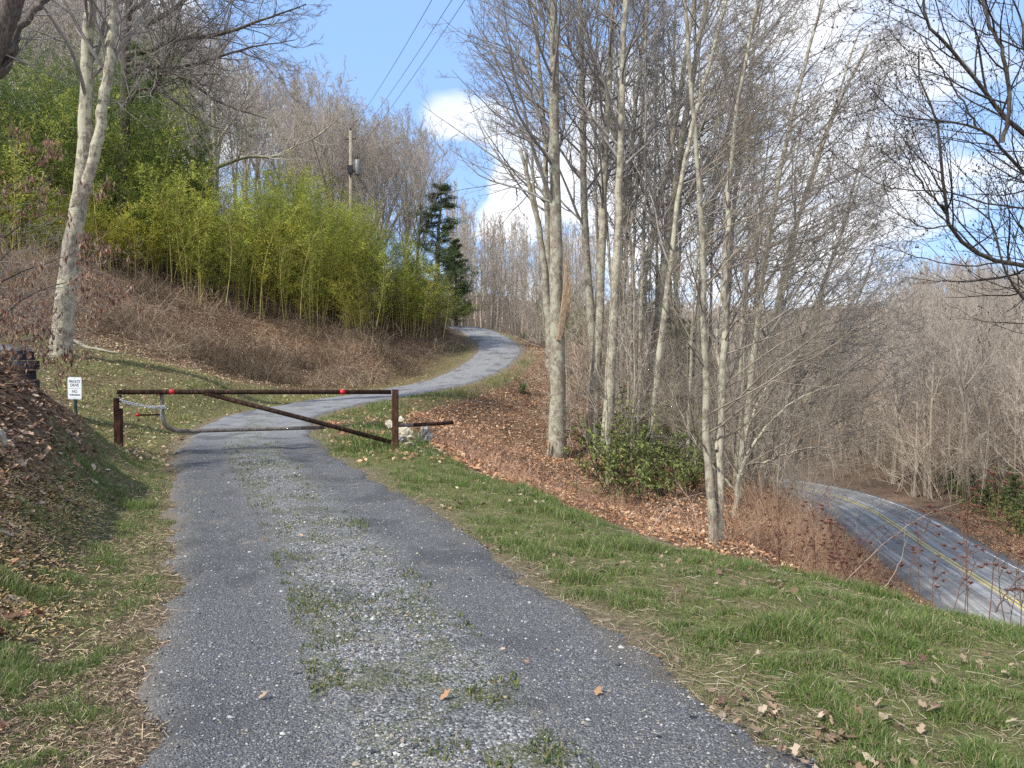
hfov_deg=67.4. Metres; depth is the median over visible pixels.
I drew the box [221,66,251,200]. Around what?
bare tree
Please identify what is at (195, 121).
bare tree
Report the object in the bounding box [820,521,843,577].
dry weed
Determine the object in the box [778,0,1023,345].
overhanging tree
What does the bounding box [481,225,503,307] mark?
slender tree
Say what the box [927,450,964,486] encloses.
evergreen tree
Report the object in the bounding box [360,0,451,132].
power line
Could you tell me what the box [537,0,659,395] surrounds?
bare tree
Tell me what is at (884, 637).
grass
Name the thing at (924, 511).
dry weed
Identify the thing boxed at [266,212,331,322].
bamboo clump
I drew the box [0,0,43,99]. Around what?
bare tree
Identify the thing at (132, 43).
evergreen tree
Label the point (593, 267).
distant wood
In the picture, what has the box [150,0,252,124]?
bare tree
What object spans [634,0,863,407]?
bare tree
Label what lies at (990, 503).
rhododendron
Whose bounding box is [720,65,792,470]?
slim tree
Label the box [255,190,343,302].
bamboo clump
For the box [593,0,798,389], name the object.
bare tree
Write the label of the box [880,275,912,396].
roadside tree
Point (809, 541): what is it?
dry weed
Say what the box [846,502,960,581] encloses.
arching cane
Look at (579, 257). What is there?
sapling tree
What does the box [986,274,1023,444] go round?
roadside tree
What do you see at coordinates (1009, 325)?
roadside tree
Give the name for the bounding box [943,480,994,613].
dry weed
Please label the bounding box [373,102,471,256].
wide crowned tree
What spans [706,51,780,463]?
slim tree
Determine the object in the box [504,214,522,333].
slender tree
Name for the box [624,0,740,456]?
slim tree
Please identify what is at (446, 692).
maple leaves
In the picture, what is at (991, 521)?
dry weed
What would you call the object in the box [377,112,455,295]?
wide crowned tree
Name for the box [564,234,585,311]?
slender tree
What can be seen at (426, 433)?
rock
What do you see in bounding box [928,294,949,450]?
roadside tree
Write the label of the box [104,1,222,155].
bare tree
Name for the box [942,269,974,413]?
roadside tree
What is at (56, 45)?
bare tree
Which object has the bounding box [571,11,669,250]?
slim tree
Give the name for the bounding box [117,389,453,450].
barrier gate
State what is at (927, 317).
roadside tree
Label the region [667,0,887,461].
bare tree
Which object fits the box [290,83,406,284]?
wide crowned tree
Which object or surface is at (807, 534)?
dry weed
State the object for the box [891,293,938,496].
roadside tree
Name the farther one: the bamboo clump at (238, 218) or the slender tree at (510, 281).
the slender tree at (510, 281)
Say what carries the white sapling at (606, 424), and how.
on the ground at (874, 486)
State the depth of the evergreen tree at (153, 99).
49.09 m
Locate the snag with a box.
[506,132,550,356]
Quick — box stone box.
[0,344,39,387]
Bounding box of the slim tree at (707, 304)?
[680,187,734,399]
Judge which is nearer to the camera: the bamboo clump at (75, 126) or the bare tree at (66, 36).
the bamboo clump at (75, 126)
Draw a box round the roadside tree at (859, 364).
[844,315,873,429]
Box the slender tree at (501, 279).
[480,220,509,330]
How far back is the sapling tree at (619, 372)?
28.74 m
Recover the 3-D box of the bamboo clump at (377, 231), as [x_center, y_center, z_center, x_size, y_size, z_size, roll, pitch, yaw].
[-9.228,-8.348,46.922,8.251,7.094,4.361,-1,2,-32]
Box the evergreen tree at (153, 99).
[138,56,177,255]
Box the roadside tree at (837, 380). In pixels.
[806,337,861,445]
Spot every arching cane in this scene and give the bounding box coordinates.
[647,489,707,535]
[672,477,700,536]
[780,485,829,554]
[845,510,944,574]
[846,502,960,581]
[885,509,906,585]
[995,576,1023,612]
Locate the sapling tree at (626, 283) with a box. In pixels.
[604,218,633,353]
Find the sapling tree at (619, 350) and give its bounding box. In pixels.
[602,258,636,417]
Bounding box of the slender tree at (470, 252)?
[451,210,478,324]
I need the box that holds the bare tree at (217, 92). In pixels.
[173,39,257,181]
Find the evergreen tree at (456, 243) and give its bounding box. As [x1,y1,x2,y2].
[439,238,480,325]
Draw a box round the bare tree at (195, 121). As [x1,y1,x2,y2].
[180,58,211,185]
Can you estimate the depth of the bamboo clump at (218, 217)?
45.52 m
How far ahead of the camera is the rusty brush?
22.07 m
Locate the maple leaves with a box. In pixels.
[0,362,1023,767]
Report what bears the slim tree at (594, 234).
on the ground at (874, 486)
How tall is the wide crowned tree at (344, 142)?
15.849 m
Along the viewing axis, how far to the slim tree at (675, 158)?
37.70 m
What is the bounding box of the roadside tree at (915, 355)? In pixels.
[908,283,925,439]
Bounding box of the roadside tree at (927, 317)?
[912,276,941,404]
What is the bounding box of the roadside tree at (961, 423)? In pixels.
[936,279,986,483]
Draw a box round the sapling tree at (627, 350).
[601,179,659,455]
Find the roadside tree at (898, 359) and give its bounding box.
[891,301,910,434]
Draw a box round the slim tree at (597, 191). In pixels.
[576,25,614,277]
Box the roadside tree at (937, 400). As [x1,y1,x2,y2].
[902,287,980,477]
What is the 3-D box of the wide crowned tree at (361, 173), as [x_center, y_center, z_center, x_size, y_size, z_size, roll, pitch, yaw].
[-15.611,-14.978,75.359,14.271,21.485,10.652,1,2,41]
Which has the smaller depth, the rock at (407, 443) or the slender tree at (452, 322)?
the rock at (407, 443)
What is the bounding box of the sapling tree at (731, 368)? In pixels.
[726,329,736,468]
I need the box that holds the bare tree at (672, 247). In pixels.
[600,0,837,455]
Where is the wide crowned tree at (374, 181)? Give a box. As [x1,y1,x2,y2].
[338,118,410,294]
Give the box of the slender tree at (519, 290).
[499,235,535,341]
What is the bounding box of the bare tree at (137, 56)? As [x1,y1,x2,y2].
[119,14,154,240]
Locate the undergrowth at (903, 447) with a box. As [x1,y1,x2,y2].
[712,313,1023,510]
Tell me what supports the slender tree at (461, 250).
on the ground at (874, 486)
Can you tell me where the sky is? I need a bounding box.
[9,0,1023,310]
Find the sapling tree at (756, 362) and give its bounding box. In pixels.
[728,288,776,429]
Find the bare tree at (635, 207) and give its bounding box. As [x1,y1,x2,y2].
[562,0,751,402]
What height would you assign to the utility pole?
11.089 m
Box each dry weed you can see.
[710,467,731,555]
[742,474,762,562]
[747,479,788,564]
[762,485,795,564]
[765,533,784,567]
[789,540,815,572]
[793,500,826,572]
[797,491,838,570]
[797,514,826,571]
[816,489,845,574]
[816,517,846,578]
[819,537,839,577]
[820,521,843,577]
[834,539,869,581]
[835,535,862,577]
[836,533,864,580]
[839,540,855,579]
[854,541,882,585]
[884,560,907,586]
[889,487,941,602]
[891,500,946,596]
[929,554,948,607]
[941,472,995,610]
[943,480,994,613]
[951,541,991,610]
[966,472,1018,618]
[968,469,1023,622]
[997,550,1023,623]
[1001,549,1023,625]
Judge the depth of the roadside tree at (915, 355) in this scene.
75.08 m
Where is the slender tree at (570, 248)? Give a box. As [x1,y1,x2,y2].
[563,228,575,315]
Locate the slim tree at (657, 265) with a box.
[594,6,688,446]
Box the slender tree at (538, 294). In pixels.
[522,221,544,343]
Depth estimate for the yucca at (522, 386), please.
33.42 m
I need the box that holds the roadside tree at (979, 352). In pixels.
[973,286,995,431]
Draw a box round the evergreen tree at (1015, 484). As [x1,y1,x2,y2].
[997,474,1023,510]
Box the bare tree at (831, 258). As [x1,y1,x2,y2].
[708,15,951,496]
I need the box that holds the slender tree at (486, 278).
[472,229,504,325]
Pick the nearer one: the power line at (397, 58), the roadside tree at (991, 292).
the power line at (397, 58)
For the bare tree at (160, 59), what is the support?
on the ground at (874, 486)
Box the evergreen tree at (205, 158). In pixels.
[189,114,225,227]
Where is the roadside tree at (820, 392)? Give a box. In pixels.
[796,326,835,455]
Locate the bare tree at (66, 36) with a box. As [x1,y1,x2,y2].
[32,1,101,96]
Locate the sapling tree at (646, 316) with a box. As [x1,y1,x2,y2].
[631,236,678,400]
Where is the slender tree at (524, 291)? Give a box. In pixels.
[512,238,533,340]
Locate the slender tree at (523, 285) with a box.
[501,224,537,334]
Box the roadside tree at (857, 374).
[802,327,870,460]
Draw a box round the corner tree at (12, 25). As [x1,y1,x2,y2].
[0,0,86,97]
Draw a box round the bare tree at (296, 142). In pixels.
[282,90,316,193]
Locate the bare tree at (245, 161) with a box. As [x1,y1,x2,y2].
[187,47,281,222]
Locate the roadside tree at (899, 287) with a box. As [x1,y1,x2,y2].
[879,273,907,405]
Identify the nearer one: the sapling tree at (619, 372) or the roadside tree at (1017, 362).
the sapling tree at (619, 372)
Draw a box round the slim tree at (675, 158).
[640,30,721,419]
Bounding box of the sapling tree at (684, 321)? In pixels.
[664,263,691,371]
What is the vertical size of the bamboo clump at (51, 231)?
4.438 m
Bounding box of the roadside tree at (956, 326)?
[929,257,976,432]
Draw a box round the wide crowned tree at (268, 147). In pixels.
[233,85,338,206]
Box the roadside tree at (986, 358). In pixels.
[966,296,1009,489]
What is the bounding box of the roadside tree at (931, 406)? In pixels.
[885,277,979,498]
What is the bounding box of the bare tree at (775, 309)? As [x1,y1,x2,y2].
[719,14,951,493]
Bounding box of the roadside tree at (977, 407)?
[948,288,1004,477]
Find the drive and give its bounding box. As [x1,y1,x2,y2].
[133,326,813,767]
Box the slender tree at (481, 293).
[470,231,497,326]
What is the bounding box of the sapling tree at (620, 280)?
[604,187,652,411]
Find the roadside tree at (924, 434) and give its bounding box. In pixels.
[885,267,949,495]
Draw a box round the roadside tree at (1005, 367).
[986,309,1023,480]
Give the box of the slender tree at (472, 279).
[467,235,487,326]
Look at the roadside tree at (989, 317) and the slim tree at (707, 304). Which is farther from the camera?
the roadside tree at (989, 317)
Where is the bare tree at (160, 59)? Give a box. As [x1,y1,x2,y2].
[136,15,179,114]
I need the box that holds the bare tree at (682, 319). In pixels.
[653,302,689,402]
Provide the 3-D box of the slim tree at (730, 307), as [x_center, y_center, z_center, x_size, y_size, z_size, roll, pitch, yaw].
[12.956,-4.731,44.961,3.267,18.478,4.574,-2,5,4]
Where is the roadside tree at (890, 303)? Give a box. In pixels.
[877,272,907,363]
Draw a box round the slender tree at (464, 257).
[452,214,472,321]
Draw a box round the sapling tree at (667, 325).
[643,257,676,438]
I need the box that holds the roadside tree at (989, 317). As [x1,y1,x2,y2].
[974,289,1000,351]
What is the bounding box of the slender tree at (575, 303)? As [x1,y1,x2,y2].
[567,240,581,332]
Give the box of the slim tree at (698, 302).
[677,52,740,466]
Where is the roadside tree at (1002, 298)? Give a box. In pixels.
[992,290,1023,429]
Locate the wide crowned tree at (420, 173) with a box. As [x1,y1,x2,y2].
[387,122,458,304]
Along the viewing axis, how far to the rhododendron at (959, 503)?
54.05 m
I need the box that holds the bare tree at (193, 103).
[158,48,226,167]
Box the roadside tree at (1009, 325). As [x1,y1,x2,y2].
[998,291,1023,415]
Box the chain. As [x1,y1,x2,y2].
[119,397,165,419]
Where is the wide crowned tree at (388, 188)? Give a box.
[319,120,445,248]
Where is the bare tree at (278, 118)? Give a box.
[259,74,304,183]
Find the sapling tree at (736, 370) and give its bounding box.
[712,315,759,485]
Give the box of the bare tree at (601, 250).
[523,0,724,442]
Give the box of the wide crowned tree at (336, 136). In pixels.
[297,103,371,204]
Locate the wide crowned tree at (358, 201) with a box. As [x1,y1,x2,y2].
[330,119,399,226]
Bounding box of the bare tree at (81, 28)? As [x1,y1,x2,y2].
[71,0,115,95]
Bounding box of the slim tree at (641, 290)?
[604,0,694,461]
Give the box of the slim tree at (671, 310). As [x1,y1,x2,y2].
[627,31,696,348]
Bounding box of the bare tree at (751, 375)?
[716,0,978,503]
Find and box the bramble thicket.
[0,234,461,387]
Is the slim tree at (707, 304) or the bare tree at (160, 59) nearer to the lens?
the slim tree at (707, 304)
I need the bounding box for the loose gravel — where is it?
[131,453,817,767]
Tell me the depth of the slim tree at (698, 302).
28.42 m
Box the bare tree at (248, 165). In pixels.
[231,85,264,181]
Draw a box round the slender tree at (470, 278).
[460,226,478,325]
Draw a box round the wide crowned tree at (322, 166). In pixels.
[309,99,336,269]
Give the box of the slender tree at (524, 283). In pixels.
[500,242,532,335]
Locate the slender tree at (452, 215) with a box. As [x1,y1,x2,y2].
[442,180,457,321]
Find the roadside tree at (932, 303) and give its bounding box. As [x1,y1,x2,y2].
[904,265,952,402]
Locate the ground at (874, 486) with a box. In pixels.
[0,188,1023,767]
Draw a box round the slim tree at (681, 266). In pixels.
[649,173,695,301]
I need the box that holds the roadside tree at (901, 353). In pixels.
[891,289,915,465]
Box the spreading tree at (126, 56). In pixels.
[71,0,331,260]
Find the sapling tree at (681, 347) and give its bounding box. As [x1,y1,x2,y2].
[664,298,688,392]
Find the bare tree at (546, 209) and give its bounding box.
[416,0,602,366]
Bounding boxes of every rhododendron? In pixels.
[556,405,698,501]
[560,420,637,479]
[565,385,669,459]
[578,398,701,475]
[615,400,699,460]
[621,440,702,497]
[637,421,714,473]
[653,436,732,491]
[938,470,983,494]
[939,471,1017,504]
[953,477,1023,516]
[961,466,1023,497]
[972,489,1023,530]
[982,502,1023,536]
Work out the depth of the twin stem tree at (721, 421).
14.36 m
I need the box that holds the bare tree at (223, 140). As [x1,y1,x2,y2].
[208,66,242,179]
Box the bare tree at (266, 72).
[223,48,287,227]
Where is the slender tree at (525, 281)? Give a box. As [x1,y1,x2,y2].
[504,234,533,331]
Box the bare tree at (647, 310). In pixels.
[624,279,670,375]
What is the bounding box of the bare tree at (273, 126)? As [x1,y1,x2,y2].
[251,72,284,192]
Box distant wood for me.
[437,177,1023,397]
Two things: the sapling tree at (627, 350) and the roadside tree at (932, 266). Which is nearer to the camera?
the sapling tree at (627, 350)
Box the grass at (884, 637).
[0,331,1023,767]
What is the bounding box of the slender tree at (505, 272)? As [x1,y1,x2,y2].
[499,227,519,320]
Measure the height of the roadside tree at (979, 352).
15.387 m
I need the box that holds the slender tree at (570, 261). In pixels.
[563,224,577,317]
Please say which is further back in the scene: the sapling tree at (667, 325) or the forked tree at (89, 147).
the sapling tree at (667, 325)
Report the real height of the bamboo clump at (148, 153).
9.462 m
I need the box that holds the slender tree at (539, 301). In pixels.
[528,239,544,344]
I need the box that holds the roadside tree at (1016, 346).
[1000,282,1023,415]
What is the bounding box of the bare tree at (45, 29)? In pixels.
[21,0,139,121]
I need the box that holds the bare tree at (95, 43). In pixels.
[78,4,105,91]
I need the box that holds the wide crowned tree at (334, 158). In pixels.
[260,49,403,245]
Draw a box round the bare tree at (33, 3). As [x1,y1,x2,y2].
[0,0,68,107]
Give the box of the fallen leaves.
[0,353,1023,767]
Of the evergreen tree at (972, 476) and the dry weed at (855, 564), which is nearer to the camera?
the dry weed at (855, 564)
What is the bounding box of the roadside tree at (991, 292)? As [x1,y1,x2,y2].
[923,249,1023,398]
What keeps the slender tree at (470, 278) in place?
on the ground at (874, 486)
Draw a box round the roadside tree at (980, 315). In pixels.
[939,247,1023,465]
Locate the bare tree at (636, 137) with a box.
[475,0,698,407]
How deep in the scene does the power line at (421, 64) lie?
26.75 m
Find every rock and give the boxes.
[0,429,6,444]
[385,420,391,428]
[399,427,413,441]
[399,436,405,441]
[403,442,414,445]
[417,426,433,443]
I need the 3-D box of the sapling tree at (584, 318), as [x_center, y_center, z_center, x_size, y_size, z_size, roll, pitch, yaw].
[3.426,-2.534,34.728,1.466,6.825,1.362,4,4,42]
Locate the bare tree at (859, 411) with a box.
[774,224,946,496]
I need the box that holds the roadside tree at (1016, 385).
[1010,366,1023,430]
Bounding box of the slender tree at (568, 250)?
[563,220,579,298]
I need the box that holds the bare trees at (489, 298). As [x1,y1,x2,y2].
[25,134,609,346]
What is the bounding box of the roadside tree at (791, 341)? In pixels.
[764,316,817,396]
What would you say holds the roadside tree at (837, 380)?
on the ground at (874, 486)
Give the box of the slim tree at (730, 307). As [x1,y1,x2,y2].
[712,166,760,444]
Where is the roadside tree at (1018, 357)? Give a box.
[999,278,1023,462]
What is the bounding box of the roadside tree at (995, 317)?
[987,280,1006,392]
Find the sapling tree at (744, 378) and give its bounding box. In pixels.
[726,321,749,421]
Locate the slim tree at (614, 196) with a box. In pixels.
[589,37,661,387]
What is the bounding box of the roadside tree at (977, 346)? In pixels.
[922,279,1015,453]
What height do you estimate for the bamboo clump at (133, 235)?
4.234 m
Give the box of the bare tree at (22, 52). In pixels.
[8,6,60,108]
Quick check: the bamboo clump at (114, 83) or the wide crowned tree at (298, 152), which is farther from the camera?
the wide crowned tree at (298, 152)
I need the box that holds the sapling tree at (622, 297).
[602,224,651,410]
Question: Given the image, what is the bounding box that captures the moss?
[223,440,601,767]
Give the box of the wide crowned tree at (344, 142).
[278,94,399,215]
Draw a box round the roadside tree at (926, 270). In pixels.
[917,263,944,437]
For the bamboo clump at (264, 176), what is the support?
on the ground at (874, 486)
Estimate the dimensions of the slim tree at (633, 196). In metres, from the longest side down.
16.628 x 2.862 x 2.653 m
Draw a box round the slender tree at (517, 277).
[507,221,527,334]
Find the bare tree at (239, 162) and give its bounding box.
[225,100,262,192]
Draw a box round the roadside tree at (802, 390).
[793,327,813,459]
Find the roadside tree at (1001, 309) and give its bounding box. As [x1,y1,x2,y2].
[975,287,1020,378]
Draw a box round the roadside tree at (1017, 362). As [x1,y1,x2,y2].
[1000,280,1023,471]
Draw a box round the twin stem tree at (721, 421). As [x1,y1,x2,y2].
[644,0,926,543]
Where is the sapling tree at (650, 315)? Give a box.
[633,246,686,390]
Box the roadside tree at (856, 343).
[821,313,886,419]
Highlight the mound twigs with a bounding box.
[0,345,25,376]
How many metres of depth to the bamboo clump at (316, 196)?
41.10 m
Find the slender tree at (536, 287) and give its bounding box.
[529,246,544,333]
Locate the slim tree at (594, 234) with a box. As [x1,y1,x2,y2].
[579,159,613,281]
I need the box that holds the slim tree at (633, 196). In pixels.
[609,94,653,279]
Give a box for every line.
[351,0,431,127]
[353,170,451,285]
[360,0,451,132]
[363,0,464,142]
[785,484,1023,609]
[787,479,1023,571]
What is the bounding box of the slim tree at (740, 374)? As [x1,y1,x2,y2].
[687,56,798,495]
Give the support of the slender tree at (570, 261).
on the ground at (874, 486)
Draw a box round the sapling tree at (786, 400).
[765,343,803,507]
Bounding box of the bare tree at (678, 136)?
[564,0,776,430]
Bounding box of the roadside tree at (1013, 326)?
[989,289,1023,418]
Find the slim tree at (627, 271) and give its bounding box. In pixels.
[605,130,649,359]
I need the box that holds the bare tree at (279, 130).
[267,72,292,185]
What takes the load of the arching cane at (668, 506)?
on the ground at (874, 486)
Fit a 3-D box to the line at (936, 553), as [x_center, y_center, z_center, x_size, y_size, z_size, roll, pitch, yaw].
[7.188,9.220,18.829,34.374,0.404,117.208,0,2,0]
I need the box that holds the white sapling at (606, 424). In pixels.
[556,222,648,484]
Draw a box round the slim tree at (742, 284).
[718,110,778,401]
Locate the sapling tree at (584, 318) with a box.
[574,257,595,393]
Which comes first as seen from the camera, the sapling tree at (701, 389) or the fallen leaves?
the fallen leaves
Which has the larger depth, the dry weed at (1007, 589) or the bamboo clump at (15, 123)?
the bamboo clump at (15, 123)
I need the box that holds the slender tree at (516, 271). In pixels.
[504,213,527,335]
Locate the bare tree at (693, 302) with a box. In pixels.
[623,42,798,474]
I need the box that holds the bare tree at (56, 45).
[16,0,99,123]
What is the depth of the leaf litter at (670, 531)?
23.46 m
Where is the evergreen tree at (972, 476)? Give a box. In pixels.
[958,474,985,499]
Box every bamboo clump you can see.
[0,20,154,266]
[0,21,96,254]
[0,48,79,254]
[0,49,71,260]
[0,51,110,253]
[0,54,99,261]
[0,56,190,254]
[0,58,74,251]
[0,64,66,250]
[0,66,66,262]
[0,69,48,248]
[0,79,33,247]
[0,81,72,259]
[0,103,73,264]
[0,163,66,261]
[2,23,112,258]
[6,112,114,261]
[7,18,119,257]
[7,58,117,254]
[10,181,158,259]
[11,48,99,246]
[13,63,187,264]
[24,35,182,262]
[27,68,119,234]
[29,75,156,217]
[32,193,114,262]
[36,51,192,256]
[37,23,177,256]
[41,63,195,268]
[52,201,134,267]
[59,120,185,271]
[60,75,238,218]
[62,86,211,266]
[64,142,206,282]
[70,81,218,277]
[80,210,149,269]
[90,188,174,276]
[98,39,210,266]
[99,63,220,266]
[101,73,205,267]
[103,76,203,271]
[113,213,221,278]
[122,156,251,276]
[130,93,275,269]
[130,180,310,313]
[145,169,249,304]
[147,162,230,293]
[148,111,254,266]
[184,193,300,299]
[187,192,270,308]
[194,186,236,271]
[198,184,252,272]
[203,196,263,286]
[220,172,314,318]
[221,190,263,281]
[223,163,338,291]
[226,182,336,269]
[230,183,335,318]
[233,159,331,276]
[235,148,323,241]
[235,166,322,292]
[247,164,332,290]
[252,166,323,210]
[253,170,341,303]
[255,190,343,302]
[261,178,324,236]
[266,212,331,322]
[271,228,343,329]
[291,201,369,285]
[295,183,389,303]
[297,195,385,323]
[298,209,374,323]
[307,202,406,290]
[308,199,378,262]
[310,179,397,301]
[313,220,395,328]
[324,257,396,337]
[331,192,419,302]
[341,226,415,335]
[351,230,446,326]
[363,225,448,330]
[365,237,460,337]
[385,253,448,337]
[398,277,465,326]
[419,296,489,326]
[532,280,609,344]
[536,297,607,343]
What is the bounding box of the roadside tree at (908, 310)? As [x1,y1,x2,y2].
[868,280,954,393]
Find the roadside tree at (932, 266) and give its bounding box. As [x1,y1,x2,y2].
[882,252,987,386]
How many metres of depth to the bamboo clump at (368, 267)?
40.47 m
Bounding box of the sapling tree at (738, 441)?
[701,246,787,475]
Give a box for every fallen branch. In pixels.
[73,339,118,353]
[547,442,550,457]
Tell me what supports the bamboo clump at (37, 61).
on the ground at (874, 486)
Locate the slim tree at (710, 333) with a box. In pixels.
[678,68,733,443]
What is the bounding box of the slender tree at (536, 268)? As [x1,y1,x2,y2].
[515,222,563,337]
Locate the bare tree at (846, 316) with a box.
[756,57,967,486]
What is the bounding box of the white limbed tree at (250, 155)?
[169,21,362,215]
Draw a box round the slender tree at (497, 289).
[474,234,514,329]
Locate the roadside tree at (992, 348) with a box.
[959,293,1014,441]
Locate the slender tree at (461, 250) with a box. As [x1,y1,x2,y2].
[457,197,491,325]
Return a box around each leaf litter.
[0,263,1023,607]
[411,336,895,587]
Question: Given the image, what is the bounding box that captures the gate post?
[113,395,123,446]
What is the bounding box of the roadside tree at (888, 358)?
[874,284,903,443]
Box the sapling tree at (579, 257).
[569,221,594,344]
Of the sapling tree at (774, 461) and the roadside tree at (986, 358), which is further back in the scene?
the roadside tree at (986, 358)
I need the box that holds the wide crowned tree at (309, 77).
[253,49,349,194]
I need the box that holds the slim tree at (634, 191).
[595,2,686,407]
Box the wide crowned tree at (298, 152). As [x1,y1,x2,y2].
[283,109,313,183]
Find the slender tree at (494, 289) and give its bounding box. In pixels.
[481,226,513,328]
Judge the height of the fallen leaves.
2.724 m
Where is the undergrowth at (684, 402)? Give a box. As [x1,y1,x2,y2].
[489,279,881,535]
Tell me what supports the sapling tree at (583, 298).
on the ground at (874, 486)
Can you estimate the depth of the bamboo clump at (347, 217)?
42.41 m
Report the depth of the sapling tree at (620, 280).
33.47 m
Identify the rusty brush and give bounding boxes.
[706,453,915,594]
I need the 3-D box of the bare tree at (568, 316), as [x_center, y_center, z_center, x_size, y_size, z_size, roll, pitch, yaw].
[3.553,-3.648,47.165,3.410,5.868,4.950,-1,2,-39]
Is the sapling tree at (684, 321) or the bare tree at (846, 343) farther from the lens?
the sapling tree at (684, 321)
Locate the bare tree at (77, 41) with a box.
[19,0,195,191]
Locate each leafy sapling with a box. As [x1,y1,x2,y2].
[0,119,148,341]
[0,231,129,388]
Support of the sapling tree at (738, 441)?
on the ground at (874, 486)
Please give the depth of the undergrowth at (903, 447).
60.29 m
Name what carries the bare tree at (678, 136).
on the ground at (874, 486)
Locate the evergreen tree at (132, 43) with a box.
[113,41,150,251]
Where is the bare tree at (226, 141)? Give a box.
[216,65,241,199]
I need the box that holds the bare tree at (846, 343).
[763,124,932,494]
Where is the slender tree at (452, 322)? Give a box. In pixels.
[445,182,467,325]
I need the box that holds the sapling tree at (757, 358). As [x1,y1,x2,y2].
[730,300,770,413]
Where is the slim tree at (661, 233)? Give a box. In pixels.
[637,118,684,293]
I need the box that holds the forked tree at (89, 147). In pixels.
[25,0,189,356]
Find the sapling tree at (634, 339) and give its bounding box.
[609,204,677,470]
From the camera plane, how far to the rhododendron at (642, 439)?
24.66 m
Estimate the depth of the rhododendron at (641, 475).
21.63 m
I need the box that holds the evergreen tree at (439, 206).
[387,183,485,321]
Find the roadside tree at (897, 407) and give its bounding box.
[854,278,957,483]
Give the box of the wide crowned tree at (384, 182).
[356,114,418,294]
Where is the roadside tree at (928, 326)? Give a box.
[910,277,943,423]
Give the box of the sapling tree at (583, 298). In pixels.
[571,261,588,341]
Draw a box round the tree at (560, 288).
[437,0,627,458]
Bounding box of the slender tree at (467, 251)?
[456,216,477,325]
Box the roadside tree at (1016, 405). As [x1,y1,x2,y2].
[980,329,1023,475]
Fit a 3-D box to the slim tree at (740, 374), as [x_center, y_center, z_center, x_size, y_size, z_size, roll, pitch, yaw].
[8.155,-3.773,27.319,3.896,16.698,3.269,1,0,0]
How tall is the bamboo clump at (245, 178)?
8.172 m
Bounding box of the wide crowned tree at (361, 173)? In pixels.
[276,118,424,220]
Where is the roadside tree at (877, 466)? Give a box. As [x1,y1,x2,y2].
[866,315,899,467]
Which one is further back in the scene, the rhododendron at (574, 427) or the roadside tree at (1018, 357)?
the roadside tree at (1018, 357)
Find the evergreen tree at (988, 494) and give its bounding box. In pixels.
[975,479,1005,505]
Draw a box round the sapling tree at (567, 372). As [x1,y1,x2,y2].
[563,271,578,424]
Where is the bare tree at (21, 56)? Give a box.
[0,5,62,102]
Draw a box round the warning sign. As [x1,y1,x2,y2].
[68,377,81,414]
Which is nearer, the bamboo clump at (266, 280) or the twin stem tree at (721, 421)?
the twin stem tree at (721, 421)
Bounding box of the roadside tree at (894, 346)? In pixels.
[881,307,914,386]
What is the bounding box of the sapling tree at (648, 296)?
[636,217,661,355]
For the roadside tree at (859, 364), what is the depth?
82.62 m
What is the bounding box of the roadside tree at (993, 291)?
[972,265,1009,387]
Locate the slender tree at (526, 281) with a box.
[503,223,542,341]
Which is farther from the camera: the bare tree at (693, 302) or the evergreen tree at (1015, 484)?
the evergreen tree at (1015, 484)
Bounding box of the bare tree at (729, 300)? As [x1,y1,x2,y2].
[608,0,857,464]
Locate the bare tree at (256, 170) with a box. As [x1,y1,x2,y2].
[227,71,287,236]
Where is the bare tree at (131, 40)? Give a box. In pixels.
[55,0,182,111]
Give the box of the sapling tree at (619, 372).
[603,313,645,431]
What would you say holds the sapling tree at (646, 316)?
on the ground at (874, 486)
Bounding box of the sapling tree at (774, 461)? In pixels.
[747,303,799,496]
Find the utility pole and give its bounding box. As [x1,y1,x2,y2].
[345,128,359,252]
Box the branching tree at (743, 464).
[593,281,916,540]
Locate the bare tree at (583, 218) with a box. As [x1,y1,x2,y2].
[484,0,660,432]
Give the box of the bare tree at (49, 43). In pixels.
[19,0,83,104]
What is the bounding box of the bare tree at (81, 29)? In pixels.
[39,0,145,113]
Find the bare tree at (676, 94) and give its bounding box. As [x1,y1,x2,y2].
[590,0,756,392]
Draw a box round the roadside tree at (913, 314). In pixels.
[903,272,929,431]
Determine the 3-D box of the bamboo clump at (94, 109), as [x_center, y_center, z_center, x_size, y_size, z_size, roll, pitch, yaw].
[-22.789,-12.571,43.804,8.038,11.855,6.747,1,2,26]
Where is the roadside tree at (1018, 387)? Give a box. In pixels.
[979,305,1023,488]
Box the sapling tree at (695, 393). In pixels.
[684,323,715,458]
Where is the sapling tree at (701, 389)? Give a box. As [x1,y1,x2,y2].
[682,302,715,466]
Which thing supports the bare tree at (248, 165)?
on the ground at (874, 486)
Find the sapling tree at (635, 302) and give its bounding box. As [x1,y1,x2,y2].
[626,246,672,392]
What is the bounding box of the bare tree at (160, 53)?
[64,12,216,119]
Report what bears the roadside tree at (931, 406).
on the ground at (874, 486)
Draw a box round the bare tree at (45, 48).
[25,1,69,101]
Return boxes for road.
[783,480,1023,628]
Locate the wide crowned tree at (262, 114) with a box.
[231,82,361,212]
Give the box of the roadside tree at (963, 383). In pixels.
[919,264,1009,501]
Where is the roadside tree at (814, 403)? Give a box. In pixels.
[809,359,822,449]
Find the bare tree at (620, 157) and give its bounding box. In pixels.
[502,0,708,455]
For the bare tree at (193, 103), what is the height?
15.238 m

